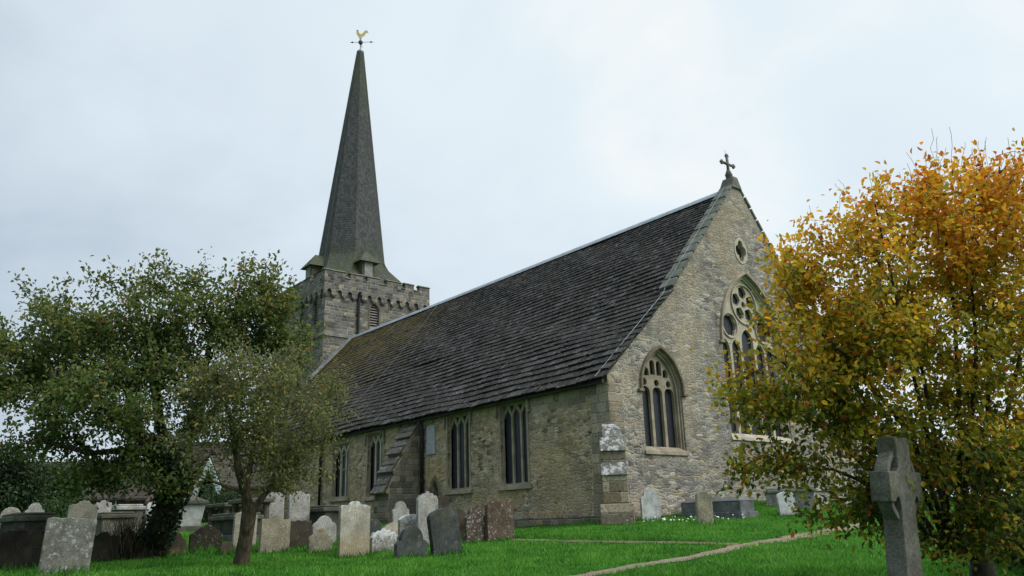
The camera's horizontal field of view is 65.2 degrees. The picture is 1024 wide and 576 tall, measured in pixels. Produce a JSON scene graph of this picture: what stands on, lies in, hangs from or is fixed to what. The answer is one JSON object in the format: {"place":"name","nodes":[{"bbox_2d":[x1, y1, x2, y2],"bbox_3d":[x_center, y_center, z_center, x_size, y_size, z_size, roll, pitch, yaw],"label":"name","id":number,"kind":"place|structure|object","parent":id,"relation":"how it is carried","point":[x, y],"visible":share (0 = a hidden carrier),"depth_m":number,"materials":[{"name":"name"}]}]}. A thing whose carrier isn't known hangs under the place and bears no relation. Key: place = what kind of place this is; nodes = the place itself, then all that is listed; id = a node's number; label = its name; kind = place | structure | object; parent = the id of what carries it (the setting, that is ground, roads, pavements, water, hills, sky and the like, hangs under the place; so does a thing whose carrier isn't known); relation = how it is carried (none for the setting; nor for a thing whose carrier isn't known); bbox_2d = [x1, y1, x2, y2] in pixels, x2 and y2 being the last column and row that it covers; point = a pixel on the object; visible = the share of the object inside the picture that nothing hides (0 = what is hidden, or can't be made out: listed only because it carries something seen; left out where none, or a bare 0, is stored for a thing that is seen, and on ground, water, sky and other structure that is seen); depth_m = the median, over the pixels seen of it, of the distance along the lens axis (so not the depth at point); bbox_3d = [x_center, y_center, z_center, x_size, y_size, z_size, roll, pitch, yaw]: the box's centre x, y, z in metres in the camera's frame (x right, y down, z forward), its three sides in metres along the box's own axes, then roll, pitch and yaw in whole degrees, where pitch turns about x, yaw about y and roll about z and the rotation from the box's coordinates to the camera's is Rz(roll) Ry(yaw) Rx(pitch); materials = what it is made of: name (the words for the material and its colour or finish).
{"place":"outdoors","nodes":[
{"label":"outdoors","id":0,"kind":"place"},
{"bbox_2d":[0,0,1023,495],"label":"sky","id":1,"kind":"structure","parent":0,"point":[509,136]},
{"bbox_2d":[0,495,1023,575],"bbox_3d":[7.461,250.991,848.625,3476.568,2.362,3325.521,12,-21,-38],"label":"ground","id":2,"kind":"structure","parent":0,"point":[578,561],"depth_m":14.64,"materials":[{"name":"green plant"}]},
{"bbox_2d":[0,507,19,523],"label":"headstone","id":3,"kind":"object","parent":2,"relation":"on","point":[9,510],"visible":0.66,"depth_m":20.60,"materials":[{"name":"stone"}]},
{"bbox_2d":[0,530,44,569],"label":"headstone","id":4,"kind":"object","parent":2,"relation":"on","point":[19,547],"visible":0.91,"depth_m":14.60,"materials":[{"name":"stone"}]},
{"bbox_2d":[0,512,59,536],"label":"chest tomb","id":5,"kind":"object","parent":2,"relation":"on","point":[29,521],"visible":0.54,"depth_m":15.71,"materials":[{"name":"stone"}]},
{"bbox_2d":[0,433,60,514],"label":"yew tree","id":6,"kind":"object","parent":2,"relation":"on","point":[17,479],"visible":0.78,"depth_m":29.17,"materials":[{"name":"green plant"}]},
{"bbox_2d":[25,503,44,511],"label":"headstone","id":7,"kind":"object","parent":2,"relation":"on","point":[35,507],"visible":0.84,"depth_m":21.53,"materials":[{"name":"stone"}]},
{"bbox_2d":[34,490,75,517],"bbox_3d":[-13.007,6.530,22.615,1.388,1.598,1.298,2,-17,-13],"label":"shrub","id":8,"kind":"object","parent":2,"relation":"on","point":[58,509],"visible":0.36,"depth_m":22.70,"materials":[{"name":"green plant"}]},
{"bbox_2d":[21,453,94,511],"bbox_3d":[-18.734,8.236,32.127,3.640,3.505,3.802,12,-21,-38],"label":"holly tree","id":9,"kind":"object","parent":2,"relation":"on","point":[56,495],"visible":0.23,"depth_m":31.99,"materials":[{"name":"green plant"}]},
{"bbox_2d":[37,517,96,575],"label":"headstone","id":10,"kind":"object","parent":2,"relation":"on","point":[67,541],"visible":0.99,"depth_m":13.13,"materials":[{"name":"grey stone"}]},
{"bbox_2d":[67,501,97,519],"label":"headstone","id":11,"kind":"object","parent":2,"relation":"on","point":[85,509],"visible":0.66,"depth_m":18.90,"materials":[{"name":"stone"}]},
{"bbox_2d":[24,443,143,509],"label":"house","id":12,"kind":"structure","parent":2,"relation":"on","point":[119,500],"depth_m":54.68,"materials":[{"name":"brick"}]},
{"bbox_2d":[96,500,111,512],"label":"headstone","id":13,"kind":"object","parent":2,"relation":"on","point":[102,506],"visible":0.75,"depth_m":22.72,"materials":[{"name":"stone"}]},
{"bbox_2d":[90,532,119,561],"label":"headstone","id":14,"kind":"object","parent":2,"relation":"on","point":[101,545],"visible":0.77,"depth_m":16.41,"materials":[{"name":"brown stone"}]},
{"bbox_2d":[95,512,136,536],"bbox_3d":[-11.245,6.798,22.293,0.920,1.030,1.960,12,-21,-38],"label":"chest tomb","id":15,"kind":"object","parent":2,"relation":"on","point":[106,517],"visible":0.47,"depth_m":21.63,"materials":[{"name":"stone"}]},
{"bbox_2d":[111,504,145,530],"bbox_3d":[-12.073,7.309,24.674,0.820,1.170,2.060,12,-21,-38],"label":"chest tomb","id":16,"kind":"object","parent":2,"relation":"on","point":[137,509],"visible":0.32,"depth_m":24.11,"materials":[{"name":"stone"}]},
{"bbox_2d":[145,502,155,531],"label":"headstone","id":17,"kind":"object","parent":2,"relation":"on","point":[148,506],"visible":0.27,"depth_m":21.46,"materials":[{"name":"grey stone"}]},
{"bbox_2d":[0,246,333,560],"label":"broadleaf tree","id":18,"kind":"object","parent":2,"relation":"on","point":[82,383],"visible":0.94,"depth_m":16.23,"materials":[{"name":"green plant"}]},
{"bbox_2d":[165,532,186,555],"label":"headstone","id":19,"kind":"object","parent":2,"relation":"on","point":[180,542],"visible":0.28,"depth_m":17.35,"materials":[{"name":"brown stone"}]},
{"bbox_2d":[145,480,222,503],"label":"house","id":20,"kind":"structure","parent":2,"relation":"on","point":[147,501],"depth_m":44.77,"materials":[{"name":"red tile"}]},
{"bbox_2d":[194,485,214,496],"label":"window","id":21,"kind":"structure","parent":20,"relation":"in","point":[211,486],"depth_m":44.78,"materials":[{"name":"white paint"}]},
{"bbox_2d":[125,425,244,520],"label":"house","id":22,"kind":"structure","parent":2,"relation":"on","point":[139,498],"depth_m":53.77,"materials":[{"name":"brick"}]},
{"bbox_2d":[173,496,208,531],"bbox_3d":[-9.839,7.075,24.361,0.900,1.360,1.860,6,-18,-25],"label":"chest tomb","id":23,"kind":"object","parent":2,"relation":"on","point":[192,516],"visible":0.41,"depth_m":23.73,"materials":[{"name":"stone"}]},
{"bbox_2d":[188,524,222,551],"bbox_3d":[-6.887,5.785,17.971,0.725,0.924,0.110,12,-19,-38],"label":"headstone","id":24,"kind":"object","parent":2,"relation":"on","point":[207,534],"visible":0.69,"depth_m":17.96,"materials":[{"name":"stone"}]},
{"bbox_2d":[205,503,241,524],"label":"table tomb","id":25,"kind":"object","parent":2,"relation":"on","point":[225,507],"visible":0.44,"depth_m":24.93,"materials":[{"name":"stone"}]},
{"bbox_2d":[220,542,233,553],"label":"headstone","id":26,"kind":"object","parent":2,"relation":"on","point":[227,546],"visible":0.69,"depth_m":17.47,"materials":[{"name":"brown stone"}]},
{"bbox_2d":[208,512,263,542],"bbox_3d":[-7.098,6.299,20.452,0.760,1.030,1.860,12,-21,-38],"label":"chest tomb","id":27,"kind":"object","parent":2,"relation":"on","point":[222,523],"visible":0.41,"depth_m":20.11,"materials":[{"name":"stone"}]},
{"bbox_2d":[198,484,287,523],"bbox_3d":[-11.542,9.060,32.878,4.281,2.190,4.243,12,-21,-38],"label":"shrub","id":28,"kind":"object","parent":2,"relation":"on","point":[226,497],"visible":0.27,"depth_m":31.88,"materials":[{"name":"green plant"}]},
{"bbox_2d":[232,512,257,546],"bbox_3d":[-6.320,5.872,18.883,0.546,1.147,0.100,13,-22,-37],"label":"headstone","id":29,"kind":"object","parent":2,"relation":"on","point":[236,524],"visible":0.32,"depth_m":18.81,"materials":[{"name":"stone"}]},
{"bbox_2d":[228,498,274,518],"bbox_3d":[-7.394,6.630,22.533,0.740,1.320,1.600,12,-21,-38],"label":"table tomb","id":30,"kind":"object","parent":2,"relation":"on","point":[235,504],"visible":0.29,"depth_m":22.29,"materials":[{"name":"stone"}]},
{"bbox_2d":[150,329,367,565],"bbox_3d":[-4.359,2.941,14.423,2.544,4.518,4.322,-14,-21,37],"label":"young tree","id":31,"kind":"object","parent":2,"relation":"on","point":[263,391],"visible":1,"depth_m":14.42,"materials":[{"name":"green plant"}]},
{"bbox_2d":[258,515,290,552],"bbox_3d":[-5.333,5.680,17.957,0.688,1.132,0.100,14,-24,-37],"label":"headstone","id":32,"kind":"object","parent":2,"relation":"on","point":[274,535],"visible":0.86,"depth_m":17.95,"materials":[{"name":"beige stone"}]},
{"bbox_2d":[266,492,284,517],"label":"headstone","id":33,"kind":"object","parent":2,"relation":"on","point":[276,506],"visible":0.29,"depth_m":22.60,"materials":[{"name":"stone"}]},
{"bbox_2d":[287,491,309,520],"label":"headstone","id":34,"kind":"object","parent":2,"relation":"on","point":[301,512],"visible":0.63,"depth_m":21.70,"materials":[{"name":"stone"}]},
{"bbox_2d":[289,520,311,548],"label":"headstone","id":35,"kind":"object","parent":2,"relation":"on","point":[300,532],"visible":0.58,"depth_m":18.76,"materials":[{"name":"brown stone"}]},
{"bbox_2d":[307,528,331,551],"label":"headstone","id":36,"kind":"object","parent":2,"relation":"on","point":[318,538],"visible":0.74,"depth_m":17.94,"materials":[{"name":"beige stone"}]},
{"bbox_2d":[311,516,335,542],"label":"headstone","id":37,"kind":"object","parent":2,"relation":"on","point":[327,524],"visible":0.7,"depth_m":19.51,"materials":[{"name":"stone"}]},
{"bbox_2d":[309,505,341,537],"bbox_3d":[-5.278,6.705,22.290,0.960,1.210,1.960,12,-21,-38],"label":"chest tomb","id":38,"kind":"object","parent":2,"relation":"on","point":[331,512],"visible":0.32,"depth_m":21.66,"materials":[{"name":"stone"}]},
{"bbox_2d":[337,501,369,557],"bbox_3d":[-3.358,5.294,17.013,0.721,1.470,0.090,12,-22,-40],"label":"headstone","id":39,"kind":"object","parent":2,"relation":"on","point":[354,526],"visible":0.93,"depth_m":17.01,"materials":[{"name":"white stone"}]},
{"bbox_2d":[370,519,380,535],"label":"headstone","id":40,"kind":"object","parent":2,"relation":"on","point":[375,525],"visible":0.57,"depth_m":20.30,"materials":[{"name":"grey stone"}]},
{"bbox_2d":[370,528,396,552],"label":"headstone","id":41,"kind":"object","parent":2,"relation":"on","point":[379,539],"visible":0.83,"depth_m":17.61,"materials":[{"name":"grey stone"}]},
{"bbox_2d":[381,521,397,536],"bbox_3d":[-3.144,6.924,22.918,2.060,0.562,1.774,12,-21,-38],"label":"headstone","id":42,"kind":"object","parent":2,"relation":"on","point":[392,527],"visible":0.21,"depth_m":22.53,"materials":[{"name":"beige stone"}]},
{"bbox_2d":[392,501,408,521],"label":"headstone","id":43,"kind":"object","parent":2,"relation":"on","point":[400,509],"visible":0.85,"depth_m":24.91,"materials":[{"name":"stone"}]},
{"bbox_2d":[398,514,415,540],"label":"headstone","id":44,"kind":"object","parent":2,"relation":"on","point":[406,520],"visible":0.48,"depth_m":19.17,"materials":[{"name":"grey stone"}]},
{"bbox_2d":[394,526,427,558],"bbox_3d":[-2.010,5.228,15.892,0.722,0.954,0.110,12,-19,-38],"label":"headstone","id":45,"kind":"object","parent":2,"relation":"on","point":[411,539],"visible":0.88,"depth_m":15.89,"materials":[{"name":"grey stone"}]},
{"bbox_2d":[416,491,437,544],"bbox_3d":[-2.021,5.665,19.086,0.580,1.584,0.100,12,-21,-38],"label":"headstone","id":46,"kind":"object","parent":2,"relation":"on","point":[426,503],"visible":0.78,"depth_m":19.07,"materials":[{"name":"stone"}]},
{"bbox_2d":[437,496,447,508],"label":"headstone","id":47,"kind":"object","parent":2,"relation":"on","point":[442,501],"visible":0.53,"depth_m":22.13,"materials":[{"name":"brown stone"}]},
{"bbox_2d":[427,508,462,555],"bbox_3d":[-1.369,5.179,16.448,0.724,1.281,0.120,-2,-10,-43],"label":"headstone","id":48,"kind":"object","parent":2,"relation":"on","point":[443,530],"visible":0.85,"depth_m":16.40,"materials":[{"name":"grey stone"}]},
{"bbox_2d":[455,509,466,541],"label":"headstone","id":49,"kind":"object","parent":2,"relation":"on","point":[461,513],"visible":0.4,"depth_m":19.50,"materials":[{"name":"brown stone"}]},
{"bbox_2d":[464,506,484,543],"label":"headstone","id":50,"kind":"object","parent":2,"relation":"on","point":[474,522],"visible":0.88,"depth_m":19.20,"materials":[{"name":"red stone"}]},
{"bbox_2d":[485,499,513,541],"bbox_3d":[-0.300,5.837,19.545,0.828,1.313,0.110,12,-21,-38],"label":"headstone","id":51,"kind":"object","parent":2,"relation":"on","point":[499,518],"visible":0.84,"depth_m":19.53,"materials":[{"name":"red stone"}]},
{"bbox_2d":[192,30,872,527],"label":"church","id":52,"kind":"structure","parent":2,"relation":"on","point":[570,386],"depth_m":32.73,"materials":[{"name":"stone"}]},
{"bbox_2d":[328,442,349,501],"bbox_3d":[-8.292,9.003,39.110,0.400,2.750,2.000,12,-21,-38],"label":"window","id":53,"kind":"structure","parent":52,"relation":"in","point":[342,490],"depth_m":39.30,"materials":[{"name":"stone"}]},
{"bbox_2d":[363,430,384,500],"bbox_3d":[-6.207,8.140,36.686,0.420,3.070,1.880,12,-21,-38],"label":"window","id":54,"kind":"structure","parent":52,"relation":"in","point":[377,441],"depth_m":37.00,"materials":[{"name":"stone"}]},
{"bbox_2d":[429,475,440,495],"bbox_3d":[-3.143,8.486,32.572,0.012,1.700,0.860,12,-21,-38],"label":"low doorway","id":55,"kind":"structure","parent":52,"relation":"in","point":[434,478],"depth_m":32.68,"materials":[{"name":"stone"}]},
{"bbox_2d":[442,411,472,494],"bbox_3d":[-2.064,6.546,31.871,0.420,3.220,1.980,12,-21,-38],"label":"window","id":56,"kind":"structure","parent":52,"relation":"in","point":[460,425],"depth_m":32.02,"materials":[{"name":"stone"}]},
{"bbox_2d":[494,399,531,490],"bbox_3d":[0.138,5.712,29.308,0.420,3.240,2.020,12,-21,-38],"label":"window","id":57,"kind":"structure","parent":52,"relation":"in","point":[516,454],"depth_m":29.45,"materials":[{"name":"stone"}]},
{"bbox_2d":[637,345,689,455],"bbox_3d":[5.124,3.859,27.686,2.540,3.784,0.500,12,-21,-38],"label":"window","id":58,"kind":"structure","parent":52,"relation":"in","point":[659,385],"depth_m":27.92,"materials":[{"name":"stone"}]},
{"bbox_2d":[734,238,746,263],"bbox_3d":[9.323,-1.484,33.007,0.870,1.131,0.300,12,-21,-38],"label":"small window","id":59,"kind":"structure","parent":52,"relation":"in","point":[740,250],"depth_m":33.10,"materials":[{"name":"stone"}]},
{"bbox_2d":[719,271,794,443],"bbox_3d":[9.517,2.659,31.843,4.420,6.865,0.500,12,-21,-38],"label":"window","id":60,"kind":"structure","parent":52,"relation":"in","point":[732,328],"depth_m":32.07,"materials":[{"name":"stone"}]},
{"bbox_2d":[827,379,858,463],"bbox_3d":[14.208,5.713,34.889,2.540,3.784,0.500,12,-21,-38],"label":"window","id":61,"kind":"structure","parent":52,"relation":"in","point":[834,452],"depth_m":34.61,"materials":[{"name":"stone"}]},
{"bbox_2d":[512,539,742,544],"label":"dirt track","id":62,"kind":"structure","parent":2,"relation":"on","point":[658,542],"depth_m":16.83,"materials":[{"name":"brown soil"}]},
{"bbox_2d":[639,488,660,520],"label":"headstone","id":63,"kind":"object","parent":2,"relation":"on","point":[649,503],"visible":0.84,"depth_m":24.83,"materials":[{"name":"white stone"}]},
{"bbox_2d":[627,514,742,523],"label":"daisies","id":64,"kind":"object","parent":2,"relation":"on","point":[690,516],"visible":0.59,"depth_m":23.47,"materials":[{"name":"white plant"}]},
{"bbox_2d":[695,491,713,524],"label":"headstone","id":65,"kind":"object","parent":2,"relation":"on","point":[704,505],"visible":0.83,"depth_m":21.87,"materials":[{"name":"beige stone"}]},
{"bbox_2d":[570,523,859,575],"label":"path","id":66,"kind":"structure","parent":2,"relation":"on","point":[730,547],"depth_m":13.58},
{"bbox_2d":[678,497,758,518],"bbox_3d":[6.452,7.079,25.118,0.910,0.940,2.360,12,-22,-40],"label":"chest tomb","id":67,"kind":"object","parent":2,"relation":"on","point":[744,506],"visible":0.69,"depth_m":24.51,"materials":[{"name":"grey stone"}]},
{"bbox_2d":[776,492,796,515],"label":"headstone","id":68,"kind":"object","parent":2,"relation":"on","point":[783,507],"visible":0.57,"depth_m":24.58,"materials":[{"name":"white stone"}]},
{"bbox_2d":[763,486,828,508],"bbox_3d":[9.639,7.260,27.050,1.060,1.010,1.860,13,-22,-42],"label":"chest tomb","id":69,"kind":"object","parent":2,"relation":"on","point":[771,493],"visible":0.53,"depth_m":26.62,"materials":[{"name":"stone"}]},
{"bbox_2d":[833,477,851,506],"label":"headstone","id":70,"kind":"object","parent":2,"relation":"on","point":[847,502],"visible":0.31,"depth_m":26.91,"materials":[{"name":"white stone"}]},
{"bbox_2d":[691,127,1023,575],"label":"beech tree","id":71,"kind":"object","parent":2,"relation":"on","point":[851,355],"visible":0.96,"depth_m":8.92,"materials":[{"name":"orange plant"}]},
{"bbox_2d":[869,437,922,575],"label":"stone cross","id":72,"kind":"object","parent":2,"relation":"on","point":[895,496],"visible":0.98,"depth_m":8.30,"materials":[{"name":"grey stone"}]},
{"bbox_2d":[848,418,1023,498],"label":"hedge","id":73,"kind":"object","parent":2,"relation":"on","point":[951,492],"visible":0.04,"depth_m":29.62,"materials":[{"name":"green plant"}]},
{"bbox_2d":[963,469,1023,575],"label":"shrub","id":74,"kind":"object","parent":2,"relation":"on","point":[1016,511],"visible":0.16,"depth_m":10.64,"materials":[{"name":"green plant"}]}
]}

